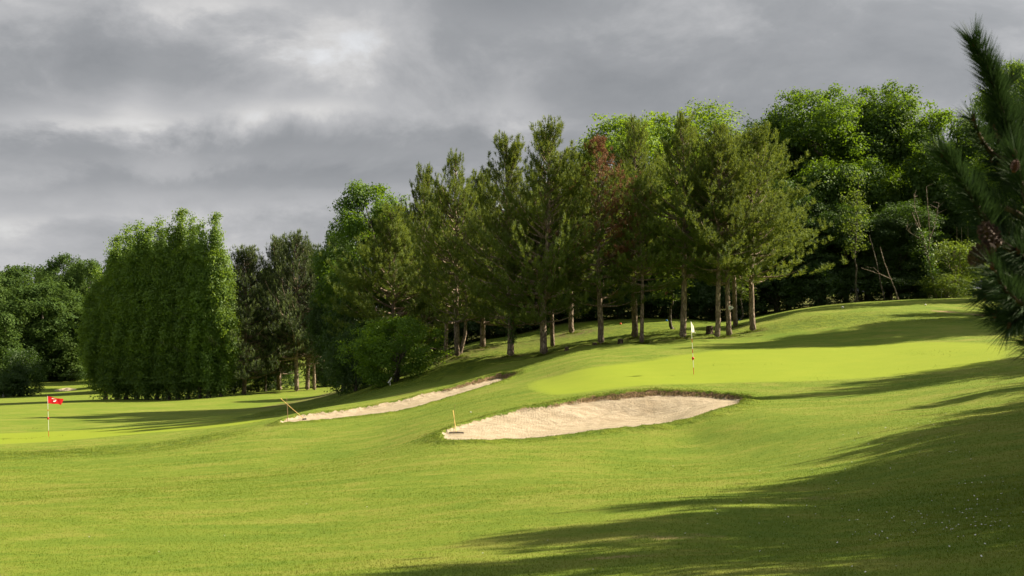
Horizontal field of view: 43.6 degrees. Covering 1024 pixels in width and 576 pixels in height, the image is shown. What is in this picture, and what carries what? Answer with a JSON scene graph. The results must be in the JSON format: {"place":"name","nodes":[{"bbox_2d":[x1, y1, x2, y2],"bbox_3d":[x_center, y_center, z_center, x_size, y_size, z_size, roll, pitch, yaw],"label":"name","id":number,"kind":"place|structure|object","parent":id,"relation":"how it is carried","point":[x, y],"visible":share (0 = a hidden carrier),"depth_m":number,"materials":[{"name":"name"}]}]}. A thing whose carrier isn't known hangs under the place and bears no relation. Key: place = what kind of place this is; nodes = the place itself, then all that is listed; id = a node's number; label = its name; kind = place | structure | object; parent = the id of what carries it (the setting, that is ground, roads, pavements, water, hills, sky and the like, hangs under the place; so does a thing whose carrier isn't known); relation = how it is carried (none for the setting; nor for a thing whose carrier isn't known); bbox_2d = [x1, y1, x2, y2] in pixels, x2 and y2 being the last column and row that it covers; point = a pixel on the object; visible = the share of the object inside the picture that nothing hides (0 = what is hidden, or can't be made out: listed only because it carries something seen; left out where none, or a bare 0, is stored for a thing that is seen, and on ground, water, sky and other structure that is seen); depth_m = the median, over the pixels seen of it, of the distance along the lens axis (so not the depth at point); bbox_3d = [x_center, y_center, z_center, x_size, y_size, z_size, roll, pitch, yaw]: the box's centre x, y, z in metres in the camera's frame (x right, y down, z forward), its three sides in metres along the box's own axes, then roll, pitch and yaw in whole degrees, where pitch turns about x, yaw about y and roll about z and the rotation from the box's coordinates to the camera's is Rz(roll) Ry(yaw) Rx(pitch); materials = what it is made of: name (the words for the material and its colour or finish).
{"place":"outdoors","nodes":[
{"label":"outdoors","id":0,"kind":"place"},
{"bbox_2d":[0,290,1023,575],"bbox_3d":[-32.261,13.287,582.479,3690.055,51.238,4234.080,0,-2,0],"label":"grass ground","id":1,"kind":"structure","parent":0,"point":[78,408],"depth_m":29.48,"materials":[{"name":"green plant"}]},
{"bbox_2d":[0,271,17,311],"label":"broadleaf tree","id":2,"kind":"object","parent":1,"relation":"on","point":[4,287],"visible":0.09,"depth_m":329.84,"materials":[{"name":"green plant"}]},
{"bbox_2d":[0,312,30,396],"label":"shrub","id":3,"kind":"object","parent":1,"relation":"on","point":[6,344],"visible":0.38,"depth_m":211.06,"materials":[{"name":"green plant"}]},
{"bbox_2d":[0,372,31,397],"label":"shrub","id":4,"kind":"object","parent":1,"relation":"on","point":[14,382],"visible":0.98,"depth_m":202.14,"materials":[{"name":"green plant"}]},
{"bbox_2d":[0,347,47,396],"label":"shrub","id":5,"kind":"object","parent":1,"relation":"on","point":[15,365],"visible":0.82,"depth_m":205.83,"materials":[{"name":"green plant"}]},
{"bbox_2d":[0,262,67,306],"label":"broadleaf tree","id":6,"kind":"object","parent":1,"relation":"on","point":[24,275],"visible":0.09,"depth_m":337.88,"materials":[{"name":"green plant"}]},
{"bbox_2d":[0,280,85,382],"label":"broadleaf tree","id":7,"kind":"object","parent":1,"relation":"on","point":[50,328],"visible":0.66,"depth_m":279.13,"materials":[{"name":"green plant"}]},
{"bbox_2d":[46,371,75,381],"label":"shrub","id":8,"kind":"object","parent":1,"relation":"on","point":[56,373],"visible":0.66,"depth_m":279.46,"materials":[{"name":"green plant"}]},
{"bbox_2d":[35,252,90,287],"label":"broadleaf tree","id":9,"kind":"object","parent":1,"relation":"on","point":[61,261],"visible":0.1,"depth_m":388.95,"materials":[{"name":"green plant"}]},
{"bbox_2d":[54,367,87,381],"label":"shrub","id":10,"kind":"object","parent":1,"relation":"on","point":[70,373],"visible":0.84,"depth_m":279.78,"materials":[{"name":"green plant"}]},
{"bbox_2d":[62,258,103,335],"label":"broadleaf tree","id":11,"kind":"object","parent":1,"relation":"on","point":[73,280],"visible":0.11,"depth_m":377.62,"materials":[{"name":"green plant"}]},
{"bbox_2d":[73,264,110,398],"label":"poplar tree","id":12,"kind":"object","parent":1,"relation":"on","point":[84,328],"visible":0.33,"depth_m":157.30,"materials":[{"name":"green plant"}]},
{"bbox_2d":[84,245,122,398],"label":"poplar tree","id":13,"kind":"object","parent":1,"relation":"on","point":[99,332],"visible":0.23,"depth_m":155.58,"materials":[{"name":"green plant"}]},
{"bbox_2d":[92,235,140,399],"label":"poplar tree","id":14,"kind":"object","parent":1,"relation":"on","point":[110,385],"visible":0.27,"depth_m":154.01,"materials":[{"name":"green plant"}]},
{"bbox_2d":[103,222,140,399],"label":"poplar tree","id":15,"kind":"object","parent":1,"relation":"on","point":[128,247],"visible":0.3,"depth_m":152.69,"materials":[{"name":"green plant"}]},
{"bbox_2d":[112,218,154,399],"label":"poplar tree","id":16,"kind":"object","parent":1,"relation":"on","point":[131,270],"visible":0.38,"depth_m":151.00,"materials":[{"name":"green plant"}]},
{"bbox_2d":[0,417,277,443],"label":"putting green","id":17,"kind":"object","parent":1,"relation":"on","point":[24,437],"visible":0.96,"depth_m":66.75,"materials":[{"name":"green plant"}]},
{"bbox_2d":[47,396,62,434],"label":"golf flag","id":18,"kind":"object","parent":17,"relation":"on","point":[51,400],"visible":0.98,"depth_m":67.10,"materials":[{"name":"red fabric"}]},
{"bbox_2d":[125,225,165,399],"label":"poplar tree","id":19,"kind":"object","parent":1,"relation":"on","point":[144,387],"visible":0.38,"depth_m":150.00,"materials":[{"name":"green plant"}]},
{"bbox_2d":[135,215,178,399],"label":"poplar tree","id":20,"kind":"object","parent":1,"relation":"on","point":[157,251],"visible":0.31,"depth_m":148.88,"materials":[{"name":"green plant"}]},
{"bbox_2d":[145,221,194,399],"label":"poplar tree","id":21,"kind":"object","parent":1,"relation":"on","point":[169,247],"visible":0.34,"depth_m":147.95,"materials":[{"name":"green plant"}]},
{"bbox_2d":[158,207,199,399],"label":"poplar tree","id":22,"kind":"object","parent":1,"relation":"on","point":[178,243],"visible":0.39,"depth_m":147.46,"materials":[{"name":"green plant"}]},
{"bbox_2d":[170,211,217,398],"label":"poplar tree","id":23,"kind":"object","parent":1,"relation":"on","point":[190,245],"visible":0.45,"depth_m":146.38,"materials":[{"name":"green plant"}]},
{"bbox_2d":[179,217,229,397],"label":"poplar tree","id":24,"kind":"object","parent":1,"relation":"on","point":[197,295],"visible":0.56,"depth_m":145.54,"materials":[{"name":"green plant"}]},
{"bbox_2d":[196,211,243,396],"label":"poplar tree","id":25,"kind":"object","parent":1,"relation":"on","point":[220,281],"visible":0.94,"depth_m":145.28,"materials":[{"name":"green plant"}]},
{"bbox_2d":[159,243,318,394],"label":"pine tree","id":26,"kind":"object","parent":1,"relation":"on","point":[247,257],"visible":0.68,"depth_m":149.17,"materials":[{"name":"green plant"}]},
{"bbox_2d":[233,363,276,393],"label":"shrub","id":27,"kind":"object","parent":1,"relation":"on","point":[256,384],"visible":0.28,"depth_m":161.71,"materials":[{"name":"green plant"}]},
{"bbox_2d":[247,271,280,391],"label":"pine tree","id":28,"kind":"object","parent":1,"relation":"on","point":[265,385],"visible":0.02,"depth_m":159.42,"materials":[{"name":"green plant"}]},
{"bbox_2d":[238,234,310,390],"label":"pine tree","id":29,"kind":"object","parent":1,"relation":"on","point":[274,247],"visible":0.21,"depth_m":156.88,"materials":[{"name":"green plant"}]},
{"bbox_2d":[261,359,302,390],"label":"shrub","id":30,"kind":"object","parent":1,"relation":"on","point":[285,377],"visible":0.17,"depth_m":166.02,"materials":[{"name":"green plant"}]},
{"bbox_2d":[239,229,329,390],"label":"pine tree","id":31,"kind":"object","parent":1,"relation":"on","point":[295,247],"visible":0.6,"depth_m":149.77,"materials":[{"name":"green plant"}]},
{"bbox_2d":[251,240,334,389],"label":"pine tree","id":32,"kind":"object","parent":1,"relation":"on","point":[302,297],"visible":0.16,"depth_m":152.39,"materials":[{"name":"green plant"}]},
{"bbox_2d":[260,265,330,389],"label":"pine tree","id":33,"kind":"object","parent":1,"relation":"on","point":[313,364],"visible":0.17,"depth_m":151.34,"materials":[{"name":"green plant"}]},
{"bbox_2d":[300,359,335,387],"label":"shrub","id":34,"kind":"object","parent":1,"relation":"on","point":[320,370],"visible":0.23,"depth_m":161.83,"materials":[{"name":"green plant"}]},
{"bbox_2d":[299,232,366,391],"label":"broadleaf tree","id":35,"kind":"object","parent":1,"relation":"on","point":[314,325],"visible":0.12,"depth_m":102.62,"materials":[{"name":"green plant"}]},
{"bbox_2d":[311,230,354,379],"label":"broadleaf tree","id":36,"kind":"object","parent":1,"relation":"on","point":[326,245],"visible":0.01,"depth_m":215.00,"materials":[{"name":"green plant"}]},
{"bbox_2d":[315,294,367,393],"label":"shrub","id":37,"kind":"object","parent":1,"relation":"on","point":[327,338],"visible":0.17,"depth_m":95.27,"materials":[{"name":"green plant"}]},
{"bbox_2d":[319,319,384,395],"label":"shrub","id":38,"kind":"object","parent":1,"relation":"on","point":[345,369],"visible":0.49,"depth_m":83.25,"materials":[{"name":"green plant"}]},
{"bbox_2d":[305,179,420,330],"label":"broadleaf tree","id":39,"kind":"object","parent":1,"relation":"on","point":[351,227],"visible":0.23,"depth_m":98.28,"materials":[{"name":"green plant"}]},
{"bbox_2d":[344,318,409,386],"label":"shrub","id":40,"kind":"object","parent":1,"relation":"on","point":[360,325],"visible":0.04,"depth_m":87.60,"materials":[{"name":"green plant"}]},
{"bbox_2d":[307,202,453,364],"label":"pine tree","id":41,"kind":"object","parent":1,"relation":"on","point":[395,230],"visible":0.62,"depth_m":89.06,"materials":[{"name":"green plant"}]},
{"bbox_2d":[333,314,459,388],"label":"shrub","id":42,"kind":"object","parent":1,"relation":"on","point":[380,348],"visible":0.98,"depth_m":78.01,"materials":[{"name":"green plant"}]},
{"bbox_2d":[279,371,517,422],"bbox_3d":[-4.379,4.999,59.203,14.237,2.078,5.245,2,-3,-41],"label":"sand bunker","id":43,"kind":"object","parent":1,"relation":"on","point":[412,401],"visible":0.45,"depth_m":60.73,"materials":[{"name":"sand"}]},
{"bbox_2d":[365,161,461,357],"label":"pine tree","id":44,"kind":"object","parent":1,"relation":"on","point":[425,183],"visible":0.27,"depth_m":93.98,"materials":[{"name":"green plant"}]},
{"bbox_2d":[405,319,453,360],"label":"shrub","id":45,"kind":"object","parent":1,"relation":"on","point":[449,339],"visible":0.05,"depth_m":97.22,"materials":[{"name":"green plant"}]},
{"bbox_2d":[397,195,491,357],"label":"pine tree","id":46,"kind":"object","parent":1,"relation":"on","point":[422,289],"visible":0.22,"depth_m":83.77,"materials":[{"name":"green plant"}]},
{"bbox_2d":[399,146,501,356],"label":"pine tree","id":47,"kind":"object","parent":1,"relation":"on","point":[455,187],"visible":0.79,"depth_m":80.63,"materials":[{"name":"green plant"}]},
{"bbox_2d":[443,314,498,347],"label":"shrub","id":48,"kind":"object","parent":1,"relation":"on","point":[471,324],"visible":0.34,"depth_m":97.64,"materials":[{"name":"green plant"}]},
{"bbox_2d":[413,167,533,347],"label":"pine tree","id":49,"kind":"object","parent":1,"relation":"on","point":[482,322],"visible":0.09,"depth_m":85.80,"materials":[{"name":"green plant"}]},
{"bbox_2d":[469,305,529,338],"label":"shrub","id":50,"kind":"object","parent":1,"relation":"on","point":[498,331],"visible":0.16,"depth_m":99.03,"materials":[{"name":"green plant"}]},
{"bbox_2d":[431,130,584,356],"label":"pine tree","id":51,"kind":"object","parent":1,"relation":"on","point":[511,158],"visible":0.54,"depth_m":76.54,"materials":[{"name":"green plant"}]},
{"bbox_2d":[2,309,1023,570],"bbox_3d":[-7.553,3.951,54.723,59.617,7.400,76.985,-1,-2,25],"label":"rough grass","id":52,"kind":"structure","parent":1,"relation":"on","point":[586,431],"depth_m":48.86,"materials":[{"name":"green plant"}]},
{"bbox_2d":[500,310,563,331],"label":"shrub","id":53,"kind":"object","parent":1,"relation":"on","point":[527,328],"visible":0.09,"depth_m":100.21,"materials":[{"name":"green plant"}]},
{"bbox_2d":[450,115,623,354],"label":"pine tree","id":54,"kind":"object","parent":1,"relation":"on","point":[546,147],"visible":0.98,"depth_m":73.31,"materials":[{"name":"green plant"}]},
{"bbox_2d":[500,170,608,346],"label":"pine tree","id":55,"kind":"object","parent":1,"relation":"on","point":[552,341],"visible":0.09,"depth_m":79.81,"materials":[{"name":"green plant"}]},
{"bbox_2d":[548,293,593,322],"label":"shrub","id":56,"kind":"object","parent":1,"relation":"on","point":[563,317],"visible":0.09,"depth_m":101.62,"materials":[{"name":"green plant"}]},
{"bbox_2d":[531,145,626,332],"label":"pine tree","id":57,"kind":"object","parent":1,"relation":"on","point":[570,320],"visible":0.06,"depth_m":90.00,"materials":[{"name":"green plant"}]},
{"bbox_2d":[560,287,617,321],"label":"shrub","id":58,"kind":"object","parent":1,"relation":"on","point":[588,316],"visible":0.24,"depth_m":99.72,"materials":[{"name":"green plant"}]},
{"bbox_2d":[439,388,745,439],"bbox_3d":[2.844,4.135,42.067,11.944,1.322,7.579,1,-2,-18],"label":"sand bunker","id":59,"kind":"object","parent":1,"relation":"on","point":[646,407],"visible":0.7,"depth_m":44.13,"materials":[{"name":"sand"}]},
{"bbox_2d":[544,133,671,343],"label":"pine tree","id":60,"kind":"object","parent":1,"relation":"on","point":[598,160],"visible":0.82,"depth_m":73.53,"materials":[{"name":"green plant"}]},
{"bbox_2d":[586,286,648,319],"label":"shrub","id":61,"kind":"object","parent":1,"relation":"on","point":[615,309],"visible":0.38,"depth_m":98.94,"materials":[{"name":"green plant"}]},
{"bbox_2d":[564,113,681,318],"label":"broadleaf tree","id":62,"kind":"object","parent":1,"relation":"on","point":[618,124],"visible":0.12,"depth_m":99.00,"materials":[{"name":"green plant"}]},
{"bbox_2d":[579,114,677,337],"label":"pine tree","id":63,"kind":"object","parent":1,"relation":"on","point":[637,141],"visible":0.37,"depth_m":77.23,"materials":[{"name":"green plant"}]},
{"bbox_2d":[596,175,691,342],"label":"pine tree","id":64,"kind":"object","parent":1,"relation":"on","point":[630,236],"visible":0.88,"depth_m":72.80,"materials":[{"name":"green plant"}]},
{"bbox_2d":[616,281,680,318],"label":"shrub","id":65,"kind":"object","parent":1,"relation":"on","point":[656,304],"visible":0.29,"depth_m":98.69,"materials":[{"name":"green plant"}]},
{"bbox_2d":[600,107,715,316],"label":"broadleaf tree","id":66,"kind":"object","parent":1,"relation":"on","point":[660,128],"visible":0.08,"depth_m":103.38,"materials":[{"name":"green plant"}]},
{"bbox_2d":[649,253,697,328],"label":"sapling","id":67,"kind":"object","parent":1,"relation":"on","point":[671,296],"visible":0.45,"depth_m":81.99,"materials":[{"name":"green plant"}]},
{"bbox_2d":[644,276,708,319],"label":"shrub","id":68,"kind":"object","parent":1,"relation":"on","point":[676,316],"visible":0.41,"depth_m":98.73,"materials":[{"name":"green plant"}]},
{"bbox_2d":[609,109,755,337],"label":"pine tree","id":69,"kind":"object","parent":1,"relation":"on","point":[684,136],"visible":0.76,"depth_m":72.60,"materials":[{"name":"green plant"}]},
{"bbox_2d":[660,187,714,319],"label":"broadleaf tree","id":70,"kind":"object","parent":1,"relation":"on","point":[675,275],"visible":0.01,"depth_m":101.09,"materials":[{"name":"green plant"}]},
{"bbox_2d":[678,279,739,320],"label":"shrub","id":71,"kind":"object","parent":1,"relation":"on","point":[709,302],"visible":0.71,"depth_m":97.75,"materials":[{"name":"green plant"}]},
{"bbox_2d":[672,96,753,315],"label":"broadleaf tree","id":72,"kind":"object","parent":1,"relation":"on","point":[706,120],"visible":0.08,"depth_m":106.76,"materials":[{"name":"green plant"}]},
{"bbox_2d":[644,121,793,337],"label":"pine tree","id":73,"kind":"object","parent":1,"relation":"on","point":[722,145],"visible":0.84,"depth_m":71.64,"materials":[{"name":"green plant"}]},
{"bbox_2d":[667,147,790,335],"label":"pine tree","id":74,"kind":"object","parent":1,"relation":"on","point":[710,280],"visible":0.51,"depth_m":72.36,"materials":[{"name":"green plant"}]},
{"bbox_2d":[672,134,789,325],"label":"pine tree","id":75,"kind":"object","parent":1,"relation":"on","point":[734,296],"visible":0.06,"depth_m":80.88,"materials":[{"name":"green plant"}]},
{"bbox_2d":[703,281,772,319],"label":"shrub","id":76,"kind":"object","parent":1,"relation":"on","point":[745,308],"visible":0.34,"depth_m":97.92,"materials":[{"name":"green plant"}]},
{"bbox_2d":[724,278,764,319],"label":"sapling","id":77,"kind":"object","parent":1,"relation":"on","point":[741,294],"visible":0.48,"depth_m":91.91,"materials":[{"name":"green plant"}]},
{"bbox_2d":[681,120,855,331],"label":"pine tree","id":78,"kind":"object","parent":1,"relation":"on","point":[746,151],"visible":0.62,"depth_m":74.20,"materials":[{"name":"green plant"}]},
{"bbox_2d":[528,341,1016,394],"bbox_3d":[11.581,3.326,55.842,23.378,1.941,13.201,0,-2,-11],"label":"putting green","id":79,"kind":"object","parent":1,"relation":"on","point":[814,363],"visible":0.98,"depth_m":54.74,"materials":[{"name":"grass turf"}]},
{"bbox_2d":[739,110,808,312],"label":"broadleaf tree","id":80,"kind":"object","parent":1,"relation":"on","point":[790,150],"visible":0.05,"depth_m":106.34,"materials":[{"name":"green plant"}]},
{"bbox_2d":[741,258,808,315],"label":"shrub","id":81,"kind":"object","parent":1,"relation":"on","point":[776,303],"visible":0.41,"depth_m":96.05,"materials":[{"name":"green plant"}]},
{"bbox_2d":[753,179,834,310],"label":"broadleaf tree","id":82,"kind":"object","parent":1,"relation":"on","point":[816,208],"visible":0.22,"depth_m":96.39,"materials":[{"name":"green plant"}]},
{"bbox_2d":[780,257,853,307],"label":"shrub","id":83,"kind":"object","parent":1,"relation":"on","point":[817,296],"visible":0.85,"depth_m":94.26,"materials":[{"name":"green plant"}]},
{"bbox_2d":[755,83,896,295],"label":"broadleaf tree","id":84,"kind":"object","parent":1,"relation":"on","point":[829,117],"visible":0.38,"depth_m":102.39,"materials":[{"name":"green plant"}]},
{"bbox_2d":[800,203,906,302],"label":"broadleaf tree","id":85,"kind":"object","parent":1,"relation":"on","point":[835,244],"visible":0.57,"depth_m":95.35,"materials":[{"name":"green plant"}]},
{"bbox_2d":[837,171,876,301],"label":"sapling","id":86,"kind":"object","parent":1,"relation":"on","point":[849,225],"visible":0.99,"depth_m":93.02,"materials":[{"name":"green plant"}]},
{"bbox_2d":[825,264,898,303],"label":"shrub","id":87,"kind":"object","parent":1,"relation":"on","point":[862,286],"visible":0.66,"depth_m":94.39,"materials":[{"name":"green plant"}]},
{"bbox_2d":[862,247,898,299],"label":"bare tree","id":88,"kind":"object","parent":1,"relation":"on","point":[889,277],"visible":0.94,"depth_m":92.08,"materials":[{"name":"grey wood"}]},
{"bbox_2d":[823,79,956,299],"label":"broadleaf tree","id":89,"kind":"object","parent":1,"relation":"on","point":[890,120],"visible":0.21,"depth_m":105.13,"materials":[{"name":"green plant"}]},
{"bbox_2d":[866,267,932,300],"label":"shrub","id":90,"kind":"object","parent":1,"relation":"on","point":[896,281],"visible":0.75,"depth_m":94.12,"materials":[{"name":"green plant"}]},
{"bbox_2d":[849,198,952,298],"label":"broadleaf tree","id":91,"kind":"object","parent":1,"relation":"on","point":[895,226],"visible":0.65,"depth_m":95.39,"materials":[{"name":"green plant"}]},
{"bbox_2d":[906,184,943,297],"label":"tree","id":92,"kind":"object","parent":1,"relation":"on","point":[929,263],"visible":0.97,"depth_m":91.11,"materials":[{"name":"green plant"}]},
{"bbox_2d":[890,265,960,298],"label":"shrub","id":93,"kind":"object","parent":1,"relation":"on","point":[921,276],"visible":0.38,"depth_m":93.98,"materials":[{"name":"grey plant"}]},
{"bbox_2d":[874,107,985,297],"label":"broadleaf tree","id":94,"kind":"object","parent":1,"relation":"on","point":[919,180],"visible":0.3,"depth_m":101.39,"materials":[{"name":"green plant"}]},
{"bbox_2d":[915,273,972,298],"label":"shrub","id":95,"kind":"object","parent":1,"relation":"on","point":[941,281],"visible":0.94,"depth_m":90.61,"materials":[{"name":"green plant"}]},
{"bbox_2d":[919,237,989,297],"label":"shrub","id":96,"kind":"object","parent":1,"relation":"on","point":[959,263],"visible":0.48,"depth_m":92.75,"materials":[{"name":"green plant"}]},
{"bbox_2d":[935,182,999,294],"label":"broadleaf tree","id":97,"kind":"object","parent":1,"relation":"on","point":[950,222],"visible":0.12,"depth_m":98.57,"materials":[{"name":"green plant"}]},
{"bbox_2d":[914,15,1023,360],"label":"pine tree","id":98,"kind":"object","parent":1,"relation":"on","point":[1000,237],"visible":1,"depth_m":4.37,"materials":[{"name":"green plant"}]},
{"bbox_2d":[964,58,1023,220],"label":"broadleaf tree","id":99,"kind":"object","parent":1,"relation":"on","point":[969,108],"visible":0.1,"depth_m":88.08,"materials":[{"name":"green plant"}]},
{"bbox_2d":[0,0,1023,314],"label":"sky","id":100,"kind":"structure","parent":0,"point":[258,114],"materials":[{"name":"grey"}]},
{"bbox_2d":[159,391,1017,575],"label":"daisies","id":101,"kind":"object","parent":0,"point":[906,510],"visible":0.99,"depth_m":17.49,"materials":[{"name":"white plant"}]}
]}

